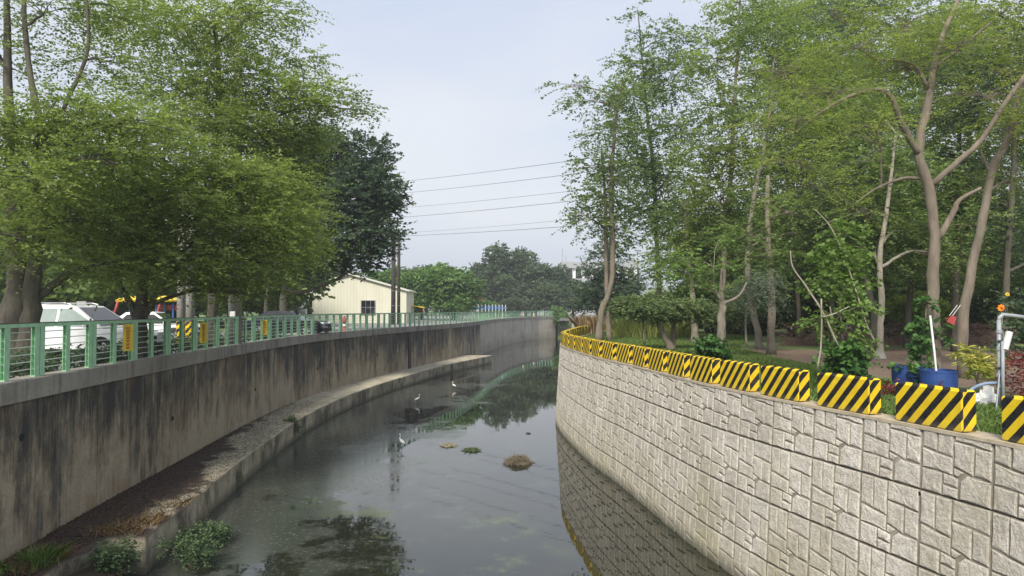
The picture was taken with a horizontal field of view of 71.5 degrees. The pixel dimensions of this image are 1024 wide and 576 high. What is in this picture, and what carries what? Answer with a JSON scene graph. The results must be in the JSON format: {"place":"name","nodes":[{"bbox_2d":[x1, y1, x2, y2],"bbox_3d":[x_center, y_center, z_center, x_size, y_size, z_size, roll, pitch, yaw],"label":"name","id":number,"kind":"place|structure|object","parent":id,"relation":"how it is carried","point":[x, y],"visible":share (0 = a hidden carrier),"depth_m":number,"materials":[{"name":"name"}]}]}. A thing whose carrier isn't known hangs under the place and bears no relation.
{"place":"outdoors","nodes":[
{"label":"outdoors","id":0,"kind":"place"},
{"bbox_2d":[70,557,135,575],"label":"mud bank","id":1,"kind":"structure","parent":0,"point":[89,570],"depth_m":13.76,"materials":[{"name":"soil"}]},
{"bbox_2d":[82,533,142,575],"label":"weed plant","id":2,"kind":"object","parent":1,"relation":"on","point":[118,556],"visible":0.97,"depth_m":13.89,"materials":[{"name":"green plant"}]},
{"bbox_2d":[10,310,547,377],"bbox_3d":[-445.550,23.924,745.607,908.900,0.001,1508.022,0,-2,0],"label":"bank","id":3,"kind":"structure","parent":0,"point":[349,325],"depth_m":77.82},
{"bbox_2d":[0,175,110,303],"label":"background tree","id":4,"kind":"object","parent":3,"relation":"on","point":[2,286],"visible":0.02,"depth_m":53.10,"materials":[{"name":"green plant"}]},
{"bbox_2d":[0,181,176,315],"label":"background tree","id":5,"kind":"object","parent":3,"relation":"on","point":[62,297],"visible":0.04,"depth_m":52.62,"materials":[{"name":"green plant"}]},
{"bbox_2d":[40,302,162,355],"bbox_3d":[-13.767,1.346,22.570,4.800,1.764,2.229,0,-2,4],"label":"parked car","id":6,"kind":"object","parent":3,"relation":"on","point":[51,312],"visible":0.24,"depth_m":21.82,"materials":[{"name":"white paint"}]},
{"bbox_2d":[0,0,207,375],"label":"almond tree","id":7,"kind":"object","parent":3,"relation":"on","point":[65,163],"visible":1,"depth_m":16.84,"materials":[{"name":"green plant"}]},
{"bbox_2d":[113,296,176,317],"bbox_3d":[-19.585,1.642,38.568,3.825,2.450,1.710,0,-2,0],"label":"play frame","id":8,"kind":"object","parent":3,"relation":"on","point":[172,308],"visible":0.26,"depth_m":38.34,"materials":[{"name":"yellow plastic"}]},
{"bbox_2d":[9,325,281,377],"bbox_3d":[-11.333,2.011,22.722,1.716,1.132,27.104,0,-2,-4],"label":"hedge","id":9,"kind":"object","parent":3,"relation":"on","point":[72,359],"visible":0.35,"depth_m":18.39,"materials":[{"name":"green plant"}]},
{"bbox_2d":[47,193,266,326],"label":"background tree","id":10,"kind":"object","parent":3,"relation":"on","point":[198,309],"visible":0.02,"depth_m":56.19,"materials":[{"name":"green plant"}]},
{"bbox_2d":[120,311,199,339],"bbox_3d":[-16.636,1.814,32.960,4.300,1.450,2.229,0,-2,-8],"label":"parked car","id":11,"kind":"object","parent":3,"relation":"on","point":[152,315],"visible":0.05,"depth_m":32.24,"materials":[{"name":"white paint"}]},
{"bbox_2d":[176,150,186,342],"bbox_3d":[-13.488,-1.554,29.060,0.357,8.150,0.352,0,-2,0],"label":"utility pole","id":12,"kind":"object","parent":3,"relation":"on","point":[181,311],"visible":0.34,"depth_m":28.86,"materials":[{"name":"concrete"}]},
{"bbox_2d":[185,148,195,338],"bbox_3d":[-12.938,-1.566,28.660,0.357,8.150,0.352,0,-2,0],"label":"utility pole","id":13,"kind":"object","parent":3,"relation":"on","point":[190,311],"visible":0.23,"depth_m":28.44,"materials":[{"name":"concrete"}]},
{"bbox_2d":[43,108,355,357],"bbox_3d":[-8.834,-1.416,20.447,8.711,7.382,5.289,1,-2,-31],"label":"almond tree","id":14,"kind":"object","parent":3,"relation":"on","point":[222,198],"visible":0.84,"depth_m":20.19,"materials":[{"name":"green plant"}]},
{"bbox_2d":[80,0,389,346],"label":"almond tree","id":15,"kind":"object","parent":3,"relation":"on","point":[221,104],"visible":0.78,"depth_m":24.84,"materials":[{"name":"green plant"}]},
{"bbox_2d":[228,2,242,343],"bbox_3d":[-11.096,-5.253,28.671,0.551,15.521,0.542,0,-2,0],"label":"utility pole","id":16,"kind":"object","parent":3,"relation":"on","point":[237,308],"visible":0.16,"depth_m":28.34,"materials":[{"name":"concrete"}]},
{"bbox_2d":[162,206,339,324],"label":"background tree","id":17,"kind":"object","parent":3,"relation":"on","point":[291,304],"visible":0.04,"depth_m":61.31,"materials":[{"name":"green plant"}]},
{"bbox_2d":[242,311,331,334],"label":"parked car","id":18,"kind":"object","parent":3,"relation":"on","point":[323,326],"visible":0.33,"depth_m":40.12,"materials":[{"name":"black paint"}]},
{"bbox_2d":[251,120,416,333],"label":"banyan tree","id":19,"kind":"object","parent":3,"relation":"on","point":[370,193],"visible":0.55,"depth_m":45.01,"materials":[{"name":"green plant"}]},
{"bbox_2d":[306,274,416,322],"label":"cream building","id":20,"kind":"structure","parent":3,"relation":"on","point":[367,295],"depth_m":79.99,"materials":[{"name":"metal"}]},
{"bbox_2d":[361,300,374,314],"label":"window","id":21,"kind":"structure","parent":20,"relation":"in","point":[367,306],"depth_m":79.92,"materials":[{"name":"glass"}]},
{"bbox_2d":[362,265,407,283],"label":"background tree","id":22,"kind":"object","parent":3,"relation":"on","point":[384,276],"visible":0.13,"depth_m":110.31,"materials":[{"name":"green plant"}]},
{"bbox_2d":[391,236,395,324],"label":"dark pole","id":23,"kind":"object","parent":3,"relation":"on","point":[393,286],"visible":0.75,"depth_m":71.87,"materials":[{"name":"metal"}]},
{"bbox_2d":[397,242,399,323],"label":"dark pole","id":24,"kind":"object","parent":3,"relation":"on","point":[398,284],"visible":0.81,"depth_m":73.91,"materials":[{"name":"metal"}]},
{"bbox_2d":[396,262,452,319],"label":"background tree","id":25,"kind":"object","parent":3,"relation":"on","point":[408,281],"visible":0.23,"depth_m":103.43,"materials":[{"name":"green plant"}]},
{"bbox_2d":[414,263,490,319],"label":"background tree","id":26,"kind":"object","parent":3,"relation":"on","point":[449,288],"visible":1,"depth_m":97.74,"materials":[{"name":"green plant"}]},
{"bbox_2d":[476,240,516,316],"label":"background tree","id":27,"kind":"object","parent":3,"relation":"on","point":[498,263],"visible":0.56,"depth_m":148.61,"materials":[{"name":"green plant"}]},
{"bbox_2d":[489,273,523,316],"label":"background tree","id":28,"kind":"object","parent":3,"relation":"on","point":[502,282],"visible":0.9,"depth_m":143.93,"materials":[{"name":"green plant"}]},
{"bbox_2d":[500,296,523,316],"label":"background tree","id":29,"kind":"object","parent":3,"relation":"on","point":[512,303],"visible":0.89,"depth_m":136.95,"materials":[{"name":"green plant"}]},
{"bbox_2d":[498,246,531,316],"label":"background tree","id":30,"kind":"object","parent":3,"relation":"on","point":[519,263],"visible":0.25,"depth_m":150.78,"materials":[{"name":"green plant"}]},
{"bbox_2d":[517,263,555,316],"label":"background tree","id":31,"kind":"object","parent":3,"relation":"on","point":[535,274],"visible":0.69,"depth_m":148.48,"materials":[{"name":"green plant"}]},
{"bbox_2d":[520,281,568,316],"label":"background tree","id":32,"kind":"object","parent":3,"relation":"on","point":[544,296],"visible":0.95,"depth_m":141.23,"materials":[{"name":"green plant"}]},
{"bbox_2d":[116,323,732,575],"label":"water","id":33,"kind":"structure","parent":0,"point":[360,490],"depth_m":20.46,"materials":[{"name":"liquid"}]},
{"bbox_2d":[152,526,224,570],"bbox_3d":[-6.994,5.611,15.132,1.670,0.989,1.184,0,-2,0],"label":"weed plant","id":34,"kind":"object","parent":33,"relation":"in","point":[196,551],"visible":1,"depth_m":15.05,"materials":[{"name":"green plant"}]},
{"bbox_2d":[175,519,239,550],"bbox_3d":[-7.116,5.843,16.582,1.342,0.968,1.730,0,-2,0],"label":"weed plant","id":35,"kind":"object","parent":33,"relation":"in","point":[218,532],"visible":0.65,"depth_m":16.48,"materials":[{"name":"green plant"}]},
{"bbox_2d":[0,316,555,560],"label":"canal wall","id":36,"kind":"structure","parent":33,"relation":"in","point":[76,442],"depth_m":20.30,"materials":[{"name":"concrete"}]},
{"bbox_2d":[1,355,491,575],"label":"canal ledge","id":37,"kind":"object","parent":36,"relation":"attached to","point":[219,490],"visible":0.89,"depth_m":20.87,"materials":[{"name":"concrete"}]},
{"bbox_2d":[0,536,82,575],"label":"grass tuft","id":38,"kind":"object","parent":37,"relation":"on","point":[48,554],"visible":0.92,"depth_m":13.04,"materials":[{"name":"green plant"}]},
{"bbox_2d":[0,494,200,575],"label":"dry grass","id":39,"kind":"structure","parent":37,"relation":"on","point":[104,530],"depth_m":14.96,"materials":[{"name":"plant"}]},
{"bbox_2d":[1,402,328,575],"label":"leaf litter","id":40,"kind":"object","parent":37,"relation":"on","point":[107,504],"visible":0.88,"depth_m":17.86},
{"bbox_2d":[0,311,552,381],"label":"green fence","id":41,"kind":"object","parent":36,"relation":"on","point":[38,352],"visible":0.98,"depth_m":21.09,"materials":[{"name":"metal"}]},
{"bbox_2d":[122,324,132,350],"bbox_3d":[-10.061,1.299,18.622,0.240,0.697,0.008,1,-2,-33],"label":"notice board","id":42,"kind":"object","parent":41,"relation":"attached to","point":[128,337],"visible":1,"depth_m":18.62,"materials":[{"name":"yellow paint"}]},
{"bbox_2d":[547,305,570,329],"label":"creeper bush","id":43,"kind":"object","parent":36,"relation":"attached to","point":[557,315],"visible":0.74,"depth_m":136.73,"materials":[{"name":"green plant"}]},
{"bbox_2d":[502,452,535,465],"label":"reed clump","id":44,"kind":"object","parent":33,"relation":"on","point":[519,460],"visible":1,"depth_m":25.29,"materials":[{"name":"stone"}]},
{"bbox_2d":[555,329,1023,575],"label":"retaining wall","id":45,"kind":"structure","parent":33,"relation":"in","point":[734,482],"depth_m":13.00,"materials":[{"name":"stone"}]},
{"bbox_2d":[602,341,616,359],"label":"striped block","id":46,"kind":"structure","parent":45,"relation":"on","point":[608,350],"depth_m":24.23,"materials":[{"name":"paint"}]},
{"bbox_2d":[616,343,635,363],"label":"striped block","id":47,"kind":"structure","parent":45,"relation":"on","point":[623,352],"depth_m":22.83,"materials":[{"name":"paint"}]},
{"bbox_2d":[632,346,649,367],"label":"striped block","id":48,"kind":"structure","parent":45,"relation":"on","point":[640,356],"depth_m":21.18,"materials":[{"name":"paint"}]},
{"bbox_2d":[648,348,670,371],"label":"striped block","id":49,"kind":"structure","parent":45,"relation":"on","point":[657,359],"depth_m":19.71,"materials":[{"name":"paint"}]},
{"bbox_2d":[667,352,691,377],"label":"striped block","id":50,"kind":"structure","parent":45,"relation":"on","point":[678,363],"depth_m":18.14,"materials":[{"name":"paint"}]},
{"bbox_2d":[690,355,720,383],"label":"striped block","id":51,"kind":"structure","parent":45,"relation":"on","point":[705,369],"depth_m":16.58,"materials":[{"name":"paint"}]},
{"bbox_2d":[720,360,759,391],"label":"striped block","id":52,"kind":"structure","parent":45,"relation":"on","point":[741,375],"depth_m":15.00,"materials":[{"name":"paint"}]},
{"bbox_2d":[761,366,809,401],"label":"striped block","id":53,"kind":"structure","parent":45,"relation":"on","point":[791,384],"depth_m":13.47,"materials":[{"name":"paint"}]},
{"bbox_2d":[817,373,880,414],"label":"striped block","id":54,"kind":"structure","parent":45,"relation":"on","point":[856,394],"depth_m":11.89,"materials":[{"name":"paint"}]},
{"bbox_2d":[895,382,976,432],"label":"striped block","id":55,"kind":"structure","parent":45,"relation":"on","point":[947,408],"depth_m":10.25,"materials":[{"name":"paint"}]},
{"bbox_2d":[1001,395,1023,444],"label":"striped block","id":56,"kind":"structure","parent":45,"relation":"on","point":[1013,419],"depth_m":9.12,"materials":[{"name":"paint"}]},
{"bbox_2d":[0,0,1023,309],"label":"sky","id":57,"kind":"structure","parent":0,"point":[456,80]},
{"bbox_2d":[538,310,604,317],"bbox_3d":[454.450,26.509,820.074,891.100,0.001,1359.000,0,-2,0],"label":"bank","id":58,"kind":"structure","parent":0,"point":[567,317],"depth_m":261.58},
{"bbox_2d":[548,262,572,313],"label":"background tree","id":59,"kind":"object","parent":58,"relation":"on","point":[563,273],"visible":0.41,"depth_m":149.03,"materials":[{"name":"green plant"}]},
{"bbox_2d":[559,277,594,317],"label":"background tree","id":60,"kind":"object","parent":58,"relation":"on","point":[571,280],"visible":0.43,"depth_m":147.37,"materials":[{"name":"green plant"}]},
{"bbox_2d":[559,249,639,315],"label":"white building","id":61,"kind":"structure","parent":0,"point":[571,265],"depth_m":214.93,"materials":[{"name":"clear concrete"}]},
{"bbox_2d":[581,326,1023,434],"bbox_3d":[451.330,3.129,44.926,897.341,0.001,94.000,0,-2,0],"label":"bank","id":62,"kind":"structure","parent":0,"point":[895,354],"depth_m":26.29,"materials":[{"name":"plant"}]},
{"bbox_2d":[565,313,612,333],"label":"grass","id":63,"kind":"structure","parent":62,"relation":"on","point":[584,320],"depth_m":50.66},
{"bbox_2d":[532,68,664,340],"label":"tall tree","id":64,"kind":"object","parent":62,"relation":"on","point":[613,127],"visible":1,"depth_m":40.14,"materials":[{"name":"green plant"}]},
{"bbox_2d":[556,226,653,319],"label":"conical tree","id":65,"kind":"object","parent":62,"relation":"on","point":[595,294],"visible":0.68,"depth_m":61.53,"materials":[{"name":"green plant"}]},
{"bbox_2d":[611,317,698,337],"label":"grass","id":66,"kind":"structure","parent":62,"relation":"on","point":[626,328],"depth_m":44.59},
{"bbox_2d":[589,0,727,324],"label":"tall tree","id":67,"kind":"object","parent":62,"relation":"on","point":[656,177],"visible":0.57,"depth_m":45.82,"materials":[{"name":"green plant"}]},
{"bbox_2d":[600,292,718,349],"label":"clipped tree","id":68,"kind":"object","parent":62,"relation":"on","point":[653,311],"visible":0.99,"depth_m":30.64,"materials":[{"name":"green plant"}]},
{"bbox_2d":[615,183,744,342],"bbox_3d":[9.236,-1.361,38.116,6.310,8.644,5.366,-1,-2,35],"label":"tall tree","id":69,"kind":"object","parent":62,"relation":"on","point":[694,330],"visible":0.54,"depth_m":37.66,"materials":[{"name":"green plant"}]},
{"bbox_2d":[639,225,760,356],"bbox_3d":[6.770,0.144,25.134,4.354,4.871,2.584,1,-2,-20],"label":"pruned tree","id":70,"kind":"object","parent":62,"relation":"on","point":[721,326],"visible":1,"depth_m":24.97,"materials":[{"name":"green plant"}]},
{"bbox_2d":[668,280,744,333],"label":"shrub","id":71,"kind":"object","parent":62,"relation":"on","point":[707,329],"visible":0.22,"depth_m":51.18,"materials":[{"name":"green plant"}]},
{"bbox_2d":[691,334,733,359],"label":"garden bush","id":72,"kind":"object","parent":62,"relation":"on","point":[714,347],"visible":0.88,"depth_m":22.27,"materials":[{"name":"green plant"}]},
{"bbox_2d":[654,0,810,343],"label":"tall tree","id":73,"kind":"object","parent":62,"relation":"on","point":[714,152],"visible":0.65,"depth_m":36.07,"materials":[{"name":"green plant"}]},
{"bbox_2d":[709,301,781,333],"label":"shrub","id":74,"kind":"object","parent":62,"relation":"on","point":[731,325],"visible":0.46,"depth_m":48.76,"materials":[{"name":"green plant"}]},
{"bbox_2d":[669,215,823,286],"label":"background tree","id":75,"kind":"object","parent":62,"relation":"on","point":[752,268],"visible":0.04,"depth_m":74.74,"materials":[{"name":"green plant"}]},
{"bbox_2d":[706,269,798,346],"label":"tree","id":76,"kind":"object","parent":62,"relation":"on","point":[759,280],"visible":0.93,"depth_m":25.84,"materials":[{"name":"green plant"}]},
{"bbox_2d":[703,175,833,354],"bbox_3d":[10.483,-0.971,28.805,5.525,7.294,3.918,0,-2,0],"label":"tall tree","id":77,"kind":"object","parent":62,"relation":"on","point":[770,253],"visible":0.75,"depth_m":28.50,"materials":[{"name":"green plant"}]},
{"bbox_2d":[702,1,861,348],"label":"tall tree","id":78,"kind":"object","parent":62,"relation":"on","point":[756,325],"visible":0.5,"depth_m":32.23,"materials":[{"name":"green plant"}]},
{"bbox_2d":[737,266,828,336],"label":"shrub","id":79,"kind":"object","parent":62,"relation":"on","point":[790,319],"visible":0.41,"depth_m":45.10,"materials":[{"name":"green plant"}]},
{"bbox_2d":[704,0,864,338],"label":"woodland tree","id":80,"kind":"object","parent":62,"relation":"on","point":[798,302],"visible":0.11,"depth_m":42.31,"materials":[{"name":"green plant"}]},
{"bbox_2d":[738,0,904,237],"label":"woodland tree","id":81,"kind":"object","parent":62,"relation":"on","point":[816,61],"visible":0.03,"depth_m":51.71,"materials":[{"name":"green plant"}]},
{"bbox_2d":[733,0,938,343],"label":"woodland tree","id":82,"kind":"object","parent":62,"relation":"on","point":[831,303],"visible":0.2,"depth_m":33.96,"materials":[{"name":"green plant"}]},
{"bbox_2d":[781,174,894,354],"bbox_3d":[13.288,-1.102,28.713,4.224,7.604,4.344,0,-2,0],"label":"tall tree","id":83,"kind":"object","parent":62,"relation":"on","point":[873,322],"visible":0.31,"depth_m":28.20,"materials":[{"name":"green plant"}]},
{"bbox_2d":[788,215,888,367],"bbox_3d":[7.241,0.307,15.943,2.269,3.907,1.914,0,-2,0],"label":"sapling","id":84,"kind":"object","parent":62,"relation":"on","point":[842,274],"visible":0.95,"depth_m":15.78,"materials":[{"name":"green plant"}]},
{"bbox_2d":[790,251,838,346],"bbox_3d":[6.574,0.231,15.450,1.012,2.098,0.088,0,-2,8],"label":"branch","id":85,"kind":"object","parent":84,"relation":"attached to","point":[827,321],"visible":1,"depth_m":15.43,"materials":[{"name":"beige plant"}]},
{"bbox_2d":[811,338,871,377],"bbox_3d":[7.185,1.741,15.442,1.276,1.384,1.135,0,-2,0],"label":"garden bush","id":86,"kind":"object","parent":62,"relation":"on","point":[845,359],"visible":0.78,"depth_m":15.29,"materials":[{"name":"green plant"}]},
{"bbox_2d":[757,30,925,338],"bbox_3d":[18.670,-5.883,39.067,11.973,17.748,7.782,1,-2,-26],"label":"woodland tree","id":87,"kind":"object","parent":62,"relation":"on","point":[856,145],"visible":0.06,"depth_m":38.16,"materials":[{"name":"green plant"}]},
{"bbox_2d":[795,269,915,334],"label":"shrub","id":88,"kind":"object","parent":62,"relation":"on","point":[895,287],"visible":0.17,"depth_m":42.35,"materials":[{"name":"green plant"}]},
{"bbox_2d":[704,0,1023,368],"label":"feathery tree","id":89,"kind":"object","parent":62,"relation":"on","point":[936,232],"visible":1,"depth_m":17.19,"materials":[{"name":"green plant"}]},
{"bbox_2d":[792,0,937,334],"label":"woodland tree","id":90,"kind":"object","parent":62,"relation":"on","point":[853,8],"visible":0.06,"depth_m":45.70,"materials":[{"name":"green plant"}]},
{"bbox_2d":[780,59,1001,352],"bbox_3d":[14.980,-3.217,27.632,8.439,11.727,5.740,0,-2,0],"label":"tall tree","id":91,"kind":"object","parent":62,"relation":"on","point":[890,229],"visible":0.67,"depth_m":27.09,"materials":[{"name":"green plant"}]},
{"bbox_2d":[775,318,1022,346],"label":"brush heap","id":92,"kind":"object","parent":62,"relation":"on","point":[987,337],"visible":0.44,"depth_m":35.11,"materials":[{"name":"plant"}]},
{"bbox_2d":[891,364,926,383],"bbox_3d":[9.129,2.021,16.347,0.731,0.500,0.731,0,-2,0],"label":"blue tub","id":93,"kind":"object","parent":62,"relation":"on","point":[904,375],"visible":0.41,"depth_m":16.10,"materials":[{"name":"plastic"}]},
{"bbox_2d":[886,292,954,382],"bbox_3d":[9.528,1.123,16.594,1.040,2.153,2.272,-2,-2,44],"label":"climbing vine","id":94,"kind":"object","parent":93,"relation":"in","point":[922,341],"visible":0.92,"depth_m":16.75,"materials":[{"name":"green plant"}]},
{"bbox_2d":[869,290,970,335],"bbox_3d":[22.866,1.987,40.053,4.606,3.826,5.292,1,-2,-26],"label":"shrub","id":95,"kind":"object","parent":62,"relation":"on","point":[895,310],"visible":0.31,"depth_m":39.49,"materials":[{"name":"green plant"}]},
{"bbox_2d":[830,0,1019,347],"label":"woodland tree","id":96,"kind":"object","parent":62,"relation":"on","point":[908,308],"visible":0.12,"depth_m":32.63,"materials":[{"name":"green plant"}]},
{"bbox_2d":[919,368,958,387],"bbox_3d":[9.327,2.017,15.546,0.751,0.460,0.751,0,-2,0],"label":"blue tub","id":97,"kind":"object","parent":62,"relation":"on","point":[932,376],"visible":0.83,"depth_m":15.26,"materials":[{"name":"plastic"}]},
{"bbox_2d":[890,261,988,335],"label":"shrub","id":98,"kind":"object","parent":62,"relation":"on","point":[923,287],"visible":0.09,"depth_m":45.33,"materials":[{"name":"green plant"}]},
{"bbox_2d":[860,0,1023,351],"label":"woodland tree","id":99,"kind":"object","parent":62,"relation":"on","point":[973,205],"visible":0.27,"depth_m":29.97,"materials":[{"name":"green plant"}]},
{"bbox_2d":[884,0,1023,298],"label":"woodland tree","id":100,"kind":"object","parent":62,"relation":"on","point":[965,175],"visible":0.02,"depth_m":41.32,"materials":[{"name":"green plant"}]},
{"bbox_2d":[900,0,1023,354],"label":"woodland tree","id":101,"kind":"object","parent":62,"relation":"on","point":[1007,257],"visible":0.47,"depth_m":28.07,"materials":[{"name":"green plant"}]},
{"bbox_2d":[914,0,1023,378],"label":"feathery tree","id":102,"kind":"object","parent":62,"relation":"on","point":[992,169],"visible":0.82,"depth_m":18.50,"materials":[{"name":"brown plant"}]},
{"bbox_2d":[945,342,1012,391],"bbox_3d":[10.023,1.679,15.159,1.270,1.129,1.003,1,-2,-20],"label":"croton shrub","id":103,"kind":"object","parent":62,"relation":"on","point":[982,366],"visible":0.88,"depth_m":15.05,"materials":[{"name":"yellow plant"}]},
{"bbox_2d":[976,385,996,403],"bbox_3d":[8.715,1.959,13.150,0.625,0.432,0.410,0,-2,0],"label":"white sack","id":104,"kind":"object","parent":62,"relation":"on","point":[986,393],"visible":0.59,"depth_m":13.03,"materials":[{"name":"plastic"}]},
{"bbox_2d":[952,4,1023,298],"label":"woodland tree","id":105,"kind":"object","parent":62,"relation":"on","point":[1012,253],"visible":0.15,"depth_m":36.92,"materials":[{"name":"green plant"}]},
{"bbox_2d":[959,270,1023,338],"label":"shrub","id":106,"kind":"object","parent":62,"relation":"on","point":[984,316],"visible":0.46,"depth_m":39.35,"materials":[{"name":"green plant"}]},
{"bbox_2d":[983,288,1023,384],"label":"flowering shrub","id":107,"kind":"object","parent":62,"relation":"on","point":[1019,330],"visible":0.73,"depth_m":16.58,"materials":[{"name":"red plant"}]},
{"bbox_2d":[995,313,1023,409],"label":"pipe frame","id":108,"kind":"object","parent":62,"relation":"on","point":[1000,377],"visible":0.94,"depth_m":12.52,"materials":[{"name":"grey plastic"}]},
{"bbox_2d":[995,349,1023,395],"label":"red leaved shrub","id":109,"kind":"object","parent":62,"relation":"on","point":[1021,360],"visible":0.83,"depth_m":14.42,"materials":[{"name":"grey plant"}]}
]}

